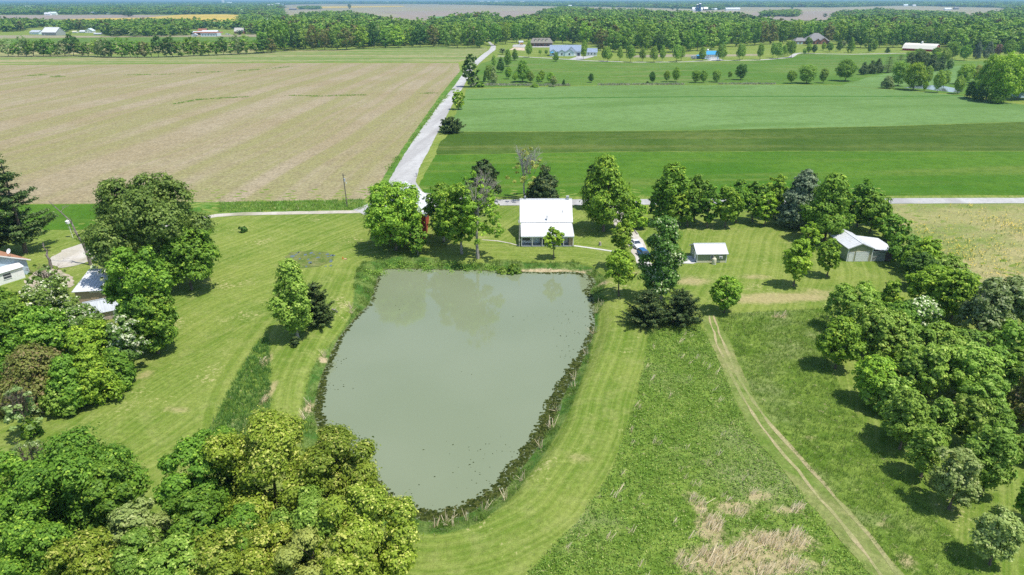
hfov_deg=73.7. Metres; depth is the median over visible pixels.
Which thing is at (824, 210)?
leafy tree
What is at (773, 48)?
slender tree
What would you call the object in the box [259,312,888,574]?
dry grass
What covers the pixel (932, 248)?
leafy tree
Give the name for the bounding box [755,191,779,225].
leafy tree
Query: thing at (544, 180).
conical tree
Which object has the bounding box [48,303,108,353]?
leafy tree
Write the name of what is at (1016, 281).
leafy tree
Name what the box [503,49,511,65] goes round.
leafy tree
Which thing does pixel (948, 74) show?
leafy tree
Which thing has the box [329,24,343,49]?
forest tree
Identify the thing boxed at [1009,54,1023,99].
leafy tree
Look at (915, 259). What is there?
leafy tree
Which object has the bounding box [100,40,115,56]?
leafy tree
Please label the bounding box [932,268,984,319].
leafy tree
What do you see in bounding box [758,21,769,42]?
forest tree
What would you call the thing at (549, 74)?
leafy tree
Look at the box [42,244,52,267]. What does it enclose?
dead tree
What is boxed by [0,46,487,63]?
rough grassland
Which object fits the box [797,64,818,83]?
leafy tree
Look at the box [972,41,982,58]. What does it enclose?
conical tree
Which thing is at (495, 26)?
leafy tree
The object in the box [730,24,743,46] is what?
forest tree
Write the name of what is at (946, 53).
leafy tree
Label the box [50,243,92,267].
gravel yard
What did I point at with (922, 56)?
leafy tree
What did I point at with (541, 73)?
leafy tree
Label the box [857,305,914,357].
leafy tree
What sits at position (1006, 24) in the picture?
far woodland
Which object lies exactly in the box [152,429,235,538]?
leafy tree
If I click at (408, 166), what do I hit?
gravel road
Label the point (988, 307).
multi stem tree
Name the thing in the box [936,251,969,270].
leafy tree
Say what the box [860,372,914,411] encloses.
leafy tree
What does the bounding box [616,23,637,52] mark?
forest tree
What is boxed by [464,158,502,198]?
leafy tree
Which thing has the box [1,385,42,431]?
half bare tree
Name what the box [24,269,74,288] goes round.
dirt yard
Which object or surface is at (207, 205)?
verge
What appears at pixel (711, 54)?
blue roofed shed
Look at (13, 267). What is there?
neighbour house
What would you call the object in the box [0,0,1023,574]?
ground
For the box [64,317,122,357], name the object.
leafy tree
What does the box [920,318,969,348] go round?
leafy tree
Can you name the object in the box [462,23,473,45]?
forest tree
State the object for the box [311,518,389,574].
leafy tree
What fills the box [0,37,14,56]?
leafy tree
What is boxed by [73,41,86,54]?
leafy tree
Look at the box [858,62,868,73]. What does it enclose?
conical tree
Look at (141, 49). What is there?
leafy tree
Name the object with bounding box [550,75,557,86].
leafy tree
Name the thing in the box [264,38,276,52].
leafy tree
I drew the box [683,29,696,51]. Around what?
forest tree
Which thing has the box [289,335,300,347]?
shrub
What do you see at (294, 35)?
leafy tree
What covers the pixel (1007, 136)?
dark hay field
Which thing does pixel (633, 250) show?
driveway
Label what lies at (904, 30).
forest tree
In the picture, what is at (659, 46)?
forest tree
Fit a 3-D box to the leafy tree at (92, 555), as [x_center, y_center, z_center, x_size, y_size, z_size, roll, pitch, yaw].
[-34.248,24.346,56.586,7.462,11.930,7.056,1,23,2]
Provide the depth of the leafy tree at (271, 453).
60.78 m
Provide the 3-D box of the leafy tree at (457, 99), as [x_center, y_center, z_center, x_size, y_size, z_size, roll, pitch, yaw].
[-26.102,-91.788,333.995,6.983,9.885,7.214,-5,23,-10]
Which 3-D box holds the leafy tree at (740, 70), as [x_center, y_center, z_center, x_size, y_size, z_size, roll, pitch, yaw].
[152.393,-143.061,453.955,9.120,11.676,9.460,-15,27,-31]
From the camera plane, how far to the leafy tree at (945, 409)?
80.10 m
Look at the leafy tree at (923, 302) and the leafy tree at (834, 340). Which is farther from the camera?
the leafy tree at (923, 302)
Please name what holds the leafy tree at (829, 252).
on the ground at (222, 324)
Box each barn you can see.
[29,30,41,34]
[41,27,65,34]
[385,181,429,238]
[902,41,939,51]
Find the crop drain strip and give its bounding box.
[467,95,963,99]
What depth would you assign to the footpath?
148.40 m
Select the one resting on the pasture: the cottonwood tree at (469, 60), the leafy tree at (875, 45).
the cottonwood tree at (469, 60)
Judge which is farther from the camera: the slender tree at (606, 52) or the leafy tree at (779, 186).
the slender tree at (606, 52)
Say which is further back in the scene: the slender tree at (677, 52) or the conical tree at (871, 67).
the slender tree at (677, 52)
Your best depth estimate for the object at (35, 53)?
730.25 m
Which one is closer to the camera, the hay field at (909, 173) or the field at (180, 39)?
the hay field at (909, 173)
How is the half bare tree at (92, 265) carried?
on the ground at (222, 324)
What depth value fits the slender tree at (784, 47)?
635.83 m
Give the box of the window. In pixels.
[2,272,12,279]
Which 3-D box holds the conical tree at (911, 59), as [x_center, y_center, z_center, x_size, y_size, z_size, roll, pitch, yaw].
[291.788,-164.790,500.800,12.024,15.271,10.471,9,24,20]
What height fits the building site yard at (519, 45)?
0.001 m
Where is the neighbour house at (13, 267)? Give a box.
[0,249,30,285]
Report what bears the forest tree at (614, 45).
on the ground at (222, 324)
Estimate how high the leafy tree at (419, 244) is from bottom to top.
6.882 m
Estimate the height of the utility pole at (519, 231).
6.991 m
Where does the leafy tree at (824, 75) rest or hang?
on the pasture
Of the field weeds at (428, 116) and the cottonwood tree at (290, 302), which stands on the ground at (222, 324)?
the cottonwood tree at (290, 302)
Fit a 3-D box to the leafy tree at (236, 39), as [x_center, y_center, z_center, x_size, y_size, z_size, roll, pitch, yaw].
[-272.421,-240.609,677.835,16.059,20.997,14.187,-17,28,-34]
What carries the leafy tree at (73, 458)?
on the ground at (222, 324)
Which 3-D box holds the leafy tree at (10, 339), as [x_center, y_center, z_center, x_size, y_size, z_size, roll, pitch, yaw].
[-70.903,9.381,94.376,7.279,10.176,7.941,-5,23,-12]
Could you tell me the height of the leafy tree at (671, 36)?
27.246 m
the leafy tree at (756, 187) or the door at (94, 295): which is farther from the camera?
the leafy tree at (756, 187)
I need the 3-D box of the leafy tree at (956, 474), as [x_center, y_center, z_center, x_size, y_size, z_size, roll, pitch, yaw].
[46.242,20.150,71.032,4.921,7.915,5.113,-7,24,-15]
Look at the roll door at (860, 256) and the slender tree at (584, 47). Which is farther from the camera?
the slender tree at (584, 47)
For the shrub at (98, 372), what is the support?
on the ground at (222, 324)
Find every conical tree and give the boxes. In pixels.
[489,66,497,82]
[527,165,559,197]
[772,169,820,228]
[846,37,855,52]
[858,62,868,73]
[867,60,877,73]
[874,58,883,72]
[905,52,915,65]
[924,53,939,69]
[936,56,947,70]
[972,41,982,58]
[982,41,994,57]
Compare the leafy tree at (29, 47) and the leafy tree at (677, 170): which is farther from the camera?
the leafy tree at (29, 47)
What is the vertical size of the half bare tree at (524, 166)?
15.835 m
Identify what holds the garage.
on the ground at (222, 324)
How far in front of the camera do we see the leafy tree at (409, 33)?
770.36 m
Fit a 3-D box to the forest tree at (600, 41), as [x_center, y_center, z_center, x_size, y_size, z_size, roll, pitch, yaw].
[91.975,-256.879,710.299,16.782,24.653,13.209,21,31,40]
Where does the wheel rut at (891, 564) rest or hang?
on the mown track
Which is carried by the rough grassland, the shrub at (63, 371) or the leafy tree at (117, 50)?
the leafy tree at (117, 50)
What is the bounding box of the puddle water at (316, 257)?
[290,252,334,266]
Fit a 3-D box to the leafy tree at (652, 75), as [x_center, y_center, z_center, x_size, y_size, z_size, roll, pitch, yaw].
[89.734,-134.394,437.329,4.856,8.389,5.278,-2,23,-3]
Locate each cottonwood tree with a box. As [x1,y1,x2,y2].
[265,258,313,337]
[461,53,480,86]
[635,215,687,299]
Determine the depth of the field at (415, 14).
2601.27 m
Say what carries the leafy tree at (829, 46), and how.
on the ground at (222, 324)
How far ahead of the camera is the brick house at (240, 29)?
1095.48 m
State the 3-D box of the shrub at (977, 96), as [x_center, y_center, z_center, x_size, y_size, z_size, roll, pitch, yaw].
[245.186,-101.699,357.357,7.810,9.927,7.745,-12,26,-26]
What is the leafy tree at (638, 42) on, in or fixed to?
on the ground at (222, 324)
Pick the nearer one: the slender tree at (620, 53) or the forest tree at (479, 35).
the slender tree at (620, 53)
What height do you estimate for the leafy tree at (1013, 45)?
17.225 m
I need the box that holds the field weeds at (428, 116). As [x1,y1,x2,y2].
[28,66,454,170]
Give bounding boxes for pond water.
[314,269,594,518]
[905,85,962,92]
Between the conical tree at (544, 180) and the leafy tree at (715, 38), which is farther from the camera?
the leafy tree at (715, 38)
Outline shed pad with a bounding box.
[678,256,695,263]
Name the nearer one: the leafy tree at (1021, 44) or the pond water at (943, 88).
the pond water at (943, 88)
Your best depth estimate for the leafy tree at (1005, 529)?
63.34 m
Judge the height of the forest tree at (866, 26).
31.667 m
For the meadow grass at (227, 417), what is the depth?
93.97 m
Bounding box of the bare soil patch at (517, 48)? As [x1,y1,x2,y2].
[510,47,524,50]
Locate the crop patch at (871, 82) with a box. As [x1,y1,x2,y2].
[841,64,987,87]
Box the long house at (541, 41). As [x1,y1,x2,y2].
[530,38,552,45]
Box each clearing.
[634,54,695,56]
[726,54,757,55]
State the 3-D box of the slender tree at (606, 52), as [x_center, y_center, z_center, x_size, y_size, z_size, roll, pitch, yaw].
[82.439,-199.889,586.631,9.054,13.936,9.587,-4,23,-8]
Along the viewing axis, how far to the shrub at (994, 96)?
348.67 m
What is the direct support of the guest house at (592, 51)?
on the ground at (222, 324)
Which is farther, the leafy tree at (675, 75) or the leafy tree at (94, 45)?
the leafy tree at (94, 45)
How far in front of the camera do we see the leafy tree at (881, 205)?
154.28 m
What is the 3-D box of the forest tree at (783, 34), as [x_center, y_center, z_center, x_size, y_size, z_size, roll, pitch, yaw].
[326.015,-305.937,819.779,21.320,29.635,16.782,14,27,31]
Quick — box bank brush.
[360,257,518,280]
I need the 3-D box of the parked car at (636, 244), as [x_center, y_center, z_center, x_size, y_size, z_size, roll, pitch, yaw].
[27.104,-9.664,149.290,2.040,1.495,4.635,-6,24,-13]
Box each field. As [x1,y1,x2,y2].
[0,15,169,18]
[0,34,255,37]
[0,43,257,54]
[0,63,459,203]
[0,204,98,229]
[3,37,256,43]
[66,14,238,20]
[284,4,1002,20]
[287,6,404,8]
[380,11,538,18]
[419,151,1023,196]
[436,122,1023,154]
[454,85,1023,131]
[751,11,843,20]
[891,204,1023,286]
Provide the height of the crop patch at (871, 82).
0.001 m
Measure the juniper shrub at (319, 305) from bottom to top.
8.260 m
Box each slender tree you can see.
[525,40,532,54]
[581,40,587,58]
[603,46,612,59]
[617,47,622,57]
[625,45,635,61]
[639,47,646,60]
[649,46,657,59]
[659,45,665,58]
[672,45,681,61]
[679,46,685,57]
[698,47,706,60]
[715,44,724,60]
[721,44,727,57]
[736,43,744,59]
[742,44,746,59]
[757,43,764,56]
[770,42,776,55]
[774,42,783,55]
[782,45,787,53]
[788,40,796,55]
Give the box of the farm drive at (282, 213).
[126,210,359,235]
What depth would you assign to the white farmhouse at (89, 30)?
1135.45 m
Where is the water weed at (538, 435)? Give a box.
[314,268,594,520]
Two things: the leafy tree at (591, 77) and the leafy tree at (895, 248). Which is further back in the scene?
the leafy tree at (591, 77)
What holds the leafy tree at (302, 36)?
on the ground at (222, 324)
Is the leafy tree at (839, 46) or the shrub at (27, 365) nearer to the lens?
the shrub at (27, 365)
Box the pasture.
[467,54,1023,99]
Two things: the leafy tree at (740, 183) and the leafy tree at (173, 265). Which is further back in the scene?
the leafy tree at (740, 183)
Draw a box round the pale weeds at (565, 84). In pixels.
[469,82,775,85]
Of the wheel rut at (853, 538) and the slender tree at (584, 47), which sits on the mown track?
the wheel rut at (853, 538)
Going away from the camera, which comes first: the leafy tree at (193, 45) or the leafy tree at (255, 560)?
the leafy tree at (255, 560)
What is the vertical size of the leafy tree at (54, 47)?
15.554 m
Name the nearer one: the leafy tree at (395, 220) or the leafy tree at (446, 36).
the leafy tree at (395, 220)
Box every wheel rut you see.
[709,316,882,574]
[713,316,902,574]
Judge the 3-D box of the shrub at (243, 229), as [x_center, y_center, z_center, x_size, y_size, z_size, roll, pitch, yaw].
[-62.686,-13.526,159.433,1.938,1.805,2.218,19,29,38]
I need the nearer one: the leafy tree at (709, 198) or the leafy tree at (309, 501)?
the leafy tree at (309, 501)
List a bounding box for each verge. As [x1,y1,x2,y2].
[184,199,366,212]
[383,56,479,184]
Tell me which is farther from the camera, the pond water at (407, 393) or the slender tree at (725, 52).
the slender tree at (725, 52)
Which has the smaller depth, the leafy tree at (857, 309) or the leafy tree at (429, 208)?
the leafy tree at (857, 309)
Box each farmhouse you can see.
[85,28,95,32]
[519,196,573,246]
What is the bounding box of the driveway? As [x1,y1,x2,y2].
[613,211,651,269]
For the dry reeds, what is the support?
on the ground at (222, 324)
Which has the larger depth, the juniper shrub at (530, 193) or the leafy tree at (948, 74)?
the leafy tree at (948, 74)
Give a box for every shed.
[71,268,118,302]
[82,298,117,319]
[193,30,222,35]
[689,243,728,262]
[696,49,718,58]
[725,8,739,10]
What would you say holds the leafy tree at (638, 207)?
on the ground at (222, 324)
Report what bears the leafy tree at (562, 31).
on the ground at (222, 324)
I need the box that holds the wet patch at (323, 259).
[285,250,333,267]
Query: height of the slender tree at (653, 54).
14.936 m
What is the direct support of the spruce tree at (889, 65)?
on the pasture
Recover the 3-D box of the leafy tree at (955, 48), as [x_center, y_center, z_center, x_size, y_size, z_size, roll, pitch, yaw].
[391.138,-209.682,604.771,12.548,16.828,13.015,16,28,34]
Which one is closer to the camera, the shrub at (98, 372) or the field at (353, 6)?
the shrub at (98, 372)
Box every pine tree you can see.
[0,154,58,253]
[0,211,9,247]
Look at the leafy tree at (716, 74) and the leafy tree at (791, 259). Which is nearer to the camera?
the leafy tree at (791, 259)
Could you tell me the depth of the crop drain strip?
377.01 m
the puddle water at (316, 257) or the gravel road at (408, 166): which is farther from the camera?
the gravel road at (408, 166)
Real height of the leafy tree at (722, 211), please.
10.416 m
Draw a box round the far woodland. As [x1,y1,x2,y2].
[0,0,1023,51]
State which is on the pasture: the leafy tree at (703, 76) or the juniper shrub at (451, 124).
the leafy tree at (703, 76)
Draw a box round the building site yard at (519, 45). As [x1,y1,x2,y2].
[513,44,524,46]
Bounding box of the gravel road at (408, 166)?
[389,42,495,190]
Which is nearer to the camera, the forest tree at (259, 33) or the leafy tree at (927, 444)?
the leafy tree at (927, 444)
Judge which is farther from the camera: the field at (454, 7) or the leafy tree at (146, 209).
the field at (454, 7)
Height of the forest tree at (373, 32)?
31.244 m
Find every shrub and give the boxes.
[0,340,62,418]
[19,417,45,438]
[38,384,84,416]
[43,353,102,415]
[72,346,125,405]
[101,347,136,392]
[238,226,247,232]
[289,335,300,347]
[305,281,336,328]
[438,116,465,132]
[474,81,484,86]
[496,266,508,274]
[506,263,521,274]
[523,184,542,197]
[619,288,673,328]
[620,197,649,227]
[658,287,709,326]
[879,76,894,88]
[964,81,976,97]
[971,84,987,100]
[986,87,1007,103]
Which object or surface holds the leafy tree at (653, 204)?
on the ground at (222, 324)
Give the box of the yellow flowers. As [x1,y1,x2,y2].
[911,203,1023,273]
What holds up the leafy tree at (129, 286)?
on the ground at (222, 324)
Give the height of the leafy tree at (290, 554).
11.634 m
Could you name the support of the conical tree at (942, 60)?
on the pasture
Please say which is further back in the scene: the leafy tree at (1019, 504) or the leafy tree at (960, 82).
the leafy tree at (960, 82)
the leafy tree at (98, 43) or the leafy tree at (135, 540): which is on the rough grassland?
the leafy tree at (98, 43)
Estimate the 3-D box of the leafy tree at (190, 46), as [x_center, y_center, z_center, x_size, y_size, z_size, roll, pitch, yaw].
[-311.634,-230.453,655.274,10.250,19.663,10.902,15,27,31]
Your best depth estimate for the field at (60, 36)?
1019.69 m
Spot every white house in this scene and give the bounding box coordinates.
[549,45,580,55]
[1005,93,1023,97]
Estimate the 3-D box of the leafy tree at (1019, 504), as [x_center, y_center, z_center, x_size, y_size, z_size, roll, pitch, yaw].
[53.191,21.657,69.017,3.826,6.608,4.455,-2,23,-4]
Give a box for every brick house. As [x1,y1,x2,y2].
[234,28,245,33]
[791,33,829,43]
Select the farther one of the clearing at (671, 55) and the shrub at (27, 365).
the clearing at (671, 55)
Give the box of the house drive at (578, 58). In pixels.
[570,56,593,59]
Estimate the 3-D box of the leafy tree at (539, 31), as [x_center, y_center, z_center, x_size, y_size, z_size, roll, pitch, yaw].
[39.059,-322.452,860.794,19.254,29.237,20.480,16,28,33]
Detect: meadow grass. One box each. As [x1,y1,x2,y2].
[189,333,273,463]
[531,324,864,574]
[717,308,979,574]
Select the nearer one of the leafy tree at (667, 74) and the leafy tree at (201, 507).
the leafy tree at (201, 507)
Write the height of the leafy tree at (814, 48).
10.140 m
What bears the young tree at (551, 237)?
on the ground at (222, 324)
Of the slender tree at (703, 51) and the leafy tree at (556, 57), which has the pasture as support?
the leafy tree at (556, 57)
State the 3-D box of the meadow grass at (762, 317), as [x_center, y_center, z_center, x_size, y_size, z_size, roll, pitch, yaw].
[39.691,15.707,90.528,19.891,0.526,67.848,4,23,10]
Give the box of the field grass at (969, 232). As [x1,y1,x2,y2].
[892,204,1023,276]
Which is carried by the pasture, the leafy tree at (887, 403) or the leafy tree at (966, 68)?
the leafy tree at (966, 68)
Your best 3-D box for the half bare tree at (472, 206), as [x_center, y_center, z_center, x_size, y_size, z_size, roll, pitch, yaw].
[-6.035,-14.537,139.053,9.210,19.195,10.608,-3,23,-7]
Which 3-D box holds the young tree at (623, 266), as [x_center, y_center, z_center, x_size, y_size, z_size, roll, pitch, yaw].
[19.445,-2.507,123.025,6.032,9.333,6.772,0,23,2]
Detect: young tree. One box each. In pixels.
[543,226,564,258]
[604,249,636,295]
[610,218,633,253]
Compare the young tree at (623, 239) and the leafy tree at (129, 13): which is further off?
the leafy tree at (129, 13)
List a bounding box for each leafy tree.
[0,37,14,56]
[0,286,43,347]
[0,322,23,380]
[0,448,68,554]
[0,497,80,574]
[3,421,154,549]
[4,304,73,352]
[7,42,23,55]
[15,35,31,55]
[16,273,90,319]
[21,39,39,55]
[32,39,48,55]
[37,38,53,55]
[39,525,134,574]
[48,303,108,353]
[52,41,61,54]
[54,40,71,54]
[62,33,78,55]
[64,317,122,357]
[65,457,154,542]
[71,170,217,280]
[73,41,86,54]
[77,42,92,55]
[90,39,100,54]
[93,37,109,55]
[99,245,179,348]
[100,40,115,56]
[101,312,150,360]
[104,493,175,574]
[108,524,171,574]
[110,37,125,56]
[119,11,135,16]
[121,38,134,56]
[126,289,178,353]
[128,41,141,56]
[135,41,149,56]
[135,524,209,574]
[143,42,155,56]
[150,35,163,56]
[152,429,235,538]
[155,223,222,289]
[159,38,170,56]
[161,485,235,568]
[163,35,178,56]
[173,41,188,56]
[182,37,192,54]
[184,517,258,574]
[185,36,198,54]
[189,424,245,498]
[195,39,208,55]
[198,405,318,522]
[200,41,214,54]
[209,41,223,53]
[211,501,267,573]
[215,36,227,54]
[222,39,236,54]
[229,34,244,52]
[235,517,302,574]
[237,34,254,53]
[250,40,264,51]
[257,34,271,52]
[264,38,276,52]
[265,483,357,569]
[273,525,350,574]
[276,23,289,48]
[286,22,299,50]
[296,420,390,517]
[297,29,308,49]
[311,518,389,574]
[316,28,329,49]
[318,481,423,574]
[353,25,368,48]
[361,180,424,250]
[390,25,404,45]
[402,225,428,254]
[406,28,415,45]
[422,181,459,241]
[433,183,483,253]
[439,22,451,45]
[450,22,464,47]
[452,90,465,109]
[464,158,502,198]
[485,64,491,79]
[487,23,503,44]
[491,55,496,65]
[496,57,503,71]
[500,21,511,43]
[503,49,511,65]
[505,67,511,77]
[510,23,522,42]
[512,48,518,59]
[514,59,530,81]
[527,72,534,82]
[535,21,549,37]
[538,70,544,79]
[546,72,554,81]
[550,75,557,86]
[552,52,559,60]
[556,22,569,41]
[565,24,581,42]
[577,21,592,43]
[577,153,636,231]
[581,164,595,193]
[587,73,593,80]
[635,24,652,50]
[648,189,670,217]
[649,71,655,81]
[651,161,691,216]
[663,26,681,51]
[664,70,670,81]
[665,192,691,224]
[672,67,680,79]
[680,188,701,226]
[686,173,711,220]
[691,24,706,50]
[692,70,700,81]
[699,184,721,227]
[701,70,707,82]
[704,27,719,48]
[708,275,743,312]
[712,69,721,80]
[714,185,744,227]
[730,178,750,222]
[734,63,747,79]
[740,25,752,43]
[744,181,768,221]
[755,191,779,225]
[765,21,777,42]
[765,174,788,216]
[781,238,812,286]
[787,70,797,81]
[789,20,804,39]
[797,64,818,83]
[798,172,858,241]
[798,221,823,255]
[804,37,812,44]
[806,43,811,53]
[811,314,869,368]
[812,45,817,52]
[816,238,841,276]
[819,68,828,81]
[821,22,835,41]
[821,280,884,319]
[825,42,834,51]
[835,40,842,50]
[835,58,859,80]
[843,24,860,43]
[844,177,877,226]
[844,297,897,341]
[849,354,898,399]
[853,191,894,232]
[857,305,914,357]
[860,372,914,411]
[872,41,877,49]
[874,213,912,240]
[878,397,910,430]
[879,279,904,303]
[880,322,939,357]
[881,387,931,449]
[883,300,921,333]
[885,348,931,389]
[887,25,902,47]
[887,233,923,263]
[891,60,910,85]
[898,251,940,284]
[900,236,944,268]
[901,423,948,477]
[903,62,928,89]
[903,263,961,309]
[904,295,945,326]
[905,51,917,58]
[910,343,965,397]
[915,50,930,67]
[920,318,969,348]
[923,66,933,82]
[923,81,928,89]
[927,395,958,443]
[928,445,984,509]
[931,47,942,52]
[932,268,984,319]
[933,70,946,90]
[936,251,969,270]
[941,48,952,60]
[941,70,951,85]
[941,328,995,356]
[942,341,1006,394]
[947,41,961,57]
[947,59,954,68]
[949,391,997,445]
[954,76,966,93]
[956,63,976,82]
[956,421,1023,495]
[957,374,1013,414]
[960,45,972,58]
[968,504,1023,565]
[972,64,982,80]
[973,54,1008,99]
[973,342,1021,388]
[984,398,1018,432]
[986,50,1023,98]
[987,317,1023,349]
[991,346,1023,386]
[994,44,1003,54]
[996,275,1023,311]
[1001,39,1019,53]
[1006,376,1023,425]
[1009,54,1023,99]
[1010,288,1023,322]
[1012,481,1023,515]
[1014,434,1023,460]
[1016,39,1023,53]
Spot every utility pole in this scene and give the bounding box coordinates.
[342,173,347,205]
[518,217,519,246]
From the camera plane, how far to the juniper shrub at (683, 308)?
112.36 m
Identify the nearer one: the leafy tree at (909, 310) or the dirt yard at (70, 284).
the leafy tree at (909, 310)
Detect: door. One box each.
[89,291,105,299]
[848,252,854,261]
[854,252,868,261]
[871,253,885,260]
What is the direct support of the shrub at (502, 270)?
on the ground at (222, 324)
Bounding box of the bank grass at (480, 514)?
[296,254,608,535]
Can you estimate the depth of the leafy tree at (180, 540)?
54.59 m
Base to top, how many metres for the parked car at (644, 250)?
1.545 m
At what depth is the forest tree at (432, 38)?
772.66 m
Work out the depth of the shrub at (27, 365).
88.21 m
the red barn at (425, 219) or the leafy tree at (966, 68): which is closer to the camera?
the red barn at (425, 219)
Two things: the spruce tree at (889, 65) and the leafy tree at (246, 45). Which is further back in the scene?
the leafy tree at (246, 45)
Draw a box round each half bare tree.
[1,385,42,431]
[9,440,48,483]
[24,263,65,290]
[83,246,105,273]
[99,261,142,301]
[460,170,503,258]
[505,144,545,193]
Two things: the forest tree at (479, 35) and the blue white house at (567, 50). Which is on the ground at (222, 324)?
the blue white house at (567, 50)
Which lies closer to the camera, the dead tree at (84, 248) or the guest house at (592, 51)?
the dead tree at (84, 248)
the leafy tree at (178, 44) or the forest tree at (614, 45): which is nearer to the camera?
the leafy tree at (178, 44)
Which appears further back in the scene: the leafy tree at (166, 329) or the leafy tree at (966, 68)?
the leafy tree at (966, 68)
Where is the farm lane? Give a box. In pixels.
[511,53,894,61]
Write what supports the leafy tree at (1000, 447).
on the ground at (222, 324)
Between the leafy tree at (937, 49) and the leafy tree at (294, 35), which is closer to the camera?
the leafy tree at (937, 49)
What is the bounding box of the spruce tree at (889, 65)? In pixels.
[884,56,893,72]
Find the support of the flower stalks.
on the dry field at (928, 210)
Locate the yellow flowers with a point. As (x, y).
(980, 238)
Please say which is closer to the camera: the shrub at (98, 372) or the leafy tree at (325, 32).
the shrub at (98, 372)
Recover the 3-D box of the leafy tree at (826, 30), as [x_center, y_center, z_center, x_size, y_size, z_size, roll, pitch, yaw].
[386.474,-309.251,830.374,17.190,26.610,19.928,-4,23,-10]
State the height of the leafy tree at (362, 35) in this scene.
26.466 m
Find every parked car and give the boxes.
[631,239,642,248]
[637,247,648,254]
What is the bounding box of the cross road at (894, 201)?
[353,193,1023,214]
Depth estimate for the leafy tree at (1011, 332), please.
102.38 m
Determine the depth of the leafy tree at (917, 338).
99.13 m
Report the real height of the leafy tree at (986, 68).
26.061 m
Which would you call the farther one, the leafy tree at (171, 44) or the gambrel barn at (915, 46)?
the gambrel barn at (915, 46)
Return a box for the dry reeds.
[298,299,603,526]
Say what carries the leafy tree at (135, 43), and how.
on the rough grassland
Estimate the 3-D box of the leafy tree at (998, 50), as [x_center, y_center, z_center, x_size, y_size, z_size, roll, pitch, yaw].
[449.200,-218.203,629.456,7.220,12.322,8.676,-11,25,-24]
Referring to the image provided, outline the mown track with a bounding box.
[701,314,903,574]
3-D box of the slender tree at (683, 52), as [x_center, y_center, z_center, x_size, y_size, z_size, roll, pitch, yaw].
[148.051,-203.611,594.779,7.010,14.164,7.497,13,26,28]
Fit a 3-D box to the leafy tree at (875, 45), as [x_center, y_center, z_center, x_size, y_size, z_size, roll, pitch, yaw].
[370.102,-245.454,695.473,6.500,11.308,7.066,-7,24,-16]
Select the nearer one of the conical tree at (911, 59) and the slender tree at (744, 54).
the conical tree at (911, 59)
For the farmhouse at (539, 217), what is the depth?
153.89 m
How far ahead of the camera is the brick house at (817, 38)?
809.23 m
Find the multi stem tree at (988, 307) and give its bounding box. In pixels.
[953,276,1017,337]
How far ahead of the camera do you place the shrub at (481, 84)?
420.27 m
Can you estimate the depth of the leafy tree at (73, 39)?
657.62 m
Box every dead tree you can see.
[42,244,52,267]
[50,202,91,265]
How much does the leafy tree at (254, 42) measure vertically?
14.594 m
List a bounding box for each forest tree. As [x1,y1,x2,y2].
[255,31,268,50]
[266,23,279,51]
[305,24,319,49]
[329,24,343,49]
[335,28,355,49]
[366,22,378,44]
[378,28,390,47]
[412,23,427,43]
[425,24,438,46]
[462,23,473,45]
[472,24,487,47]
[522,24,532,39]
[530,23,537,37]
[546,25,558,41]
[594,28,608,49]
[607,31,619,50]
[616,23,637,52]
[652,31,664,51]
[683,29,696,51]
[718,22,731,44]
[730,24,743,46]
[751,21,762,44]
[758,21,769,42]
[776,20,792,42]
[800,23,815,37]
[812,22,824,35]
[833,20,849,42]
[857,20,869,47]
[861,27,877,46]
[873,23,890,45]
[895,22,915,46]
[908,25,925,42]
[920,26,933,42]
[928,26,947,43]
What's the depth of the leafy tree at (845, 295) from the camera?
109.08 m
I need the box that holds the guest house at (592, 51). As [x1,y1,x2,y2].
[586,48,597,55]
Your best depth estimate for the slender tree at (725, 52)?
597.14 m
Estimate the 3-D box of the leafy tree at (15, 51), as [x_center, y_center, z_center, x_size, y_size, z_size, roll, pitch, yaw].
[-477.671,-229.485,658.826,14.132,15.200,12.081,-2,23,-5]
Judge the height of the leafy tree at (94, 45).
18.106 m
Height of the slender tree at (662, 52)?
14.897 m
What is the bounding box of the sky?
[0,0,694,0]
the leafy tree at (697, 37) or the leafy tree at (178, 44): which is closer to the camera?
the leafy tree at (178, 44)
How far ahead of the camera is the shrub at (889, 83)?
408.41 m
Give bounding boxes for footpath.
[574,245,611,250]
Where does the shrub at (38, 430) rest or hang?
on the ground at (222, 324)
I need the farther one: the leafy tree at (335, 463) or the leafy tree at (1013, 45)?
the leafy tree at (1013, 45)
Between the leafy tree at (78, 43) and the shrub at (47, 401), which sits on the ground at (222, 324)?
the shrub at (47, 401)
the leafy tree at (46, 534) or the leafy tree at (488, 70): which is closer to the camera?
the leafy tree at (46, 534)
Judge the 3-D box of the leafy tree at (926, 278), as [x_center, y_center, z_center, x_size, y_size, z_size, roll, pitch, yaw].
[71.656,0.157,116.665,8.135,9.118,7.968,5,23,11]
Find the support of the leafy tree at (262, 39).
on the rough grassland
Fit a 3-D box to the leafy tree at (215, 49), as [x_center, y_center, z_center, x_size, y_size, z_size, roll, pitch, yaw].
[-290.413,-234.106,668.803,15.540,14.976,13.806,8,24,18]
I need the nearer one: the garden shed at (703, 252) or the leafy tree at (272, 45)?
the garden shed at (703, 252)
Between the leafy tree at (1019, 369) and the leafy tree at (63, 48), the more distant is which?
the leafy tree at (63, 48)
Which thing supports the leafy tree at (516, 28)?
on the ground at (222, 324)
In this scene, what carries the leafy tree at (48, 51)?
on the rough grassland
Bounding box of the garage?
[827,229,892,261]
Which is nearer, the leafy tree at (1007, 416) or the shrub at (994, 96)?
the leafy tree at (1007, 416)
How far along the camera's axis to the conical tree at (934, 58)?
503.24 m
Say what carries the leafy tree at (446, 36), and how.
on the rough grassland
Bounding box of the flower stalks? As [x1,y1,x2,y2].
[913,204,1023,280]
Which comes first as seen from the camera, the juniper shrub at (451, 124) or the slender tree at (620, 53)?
the juniper shrub at (451, 124)

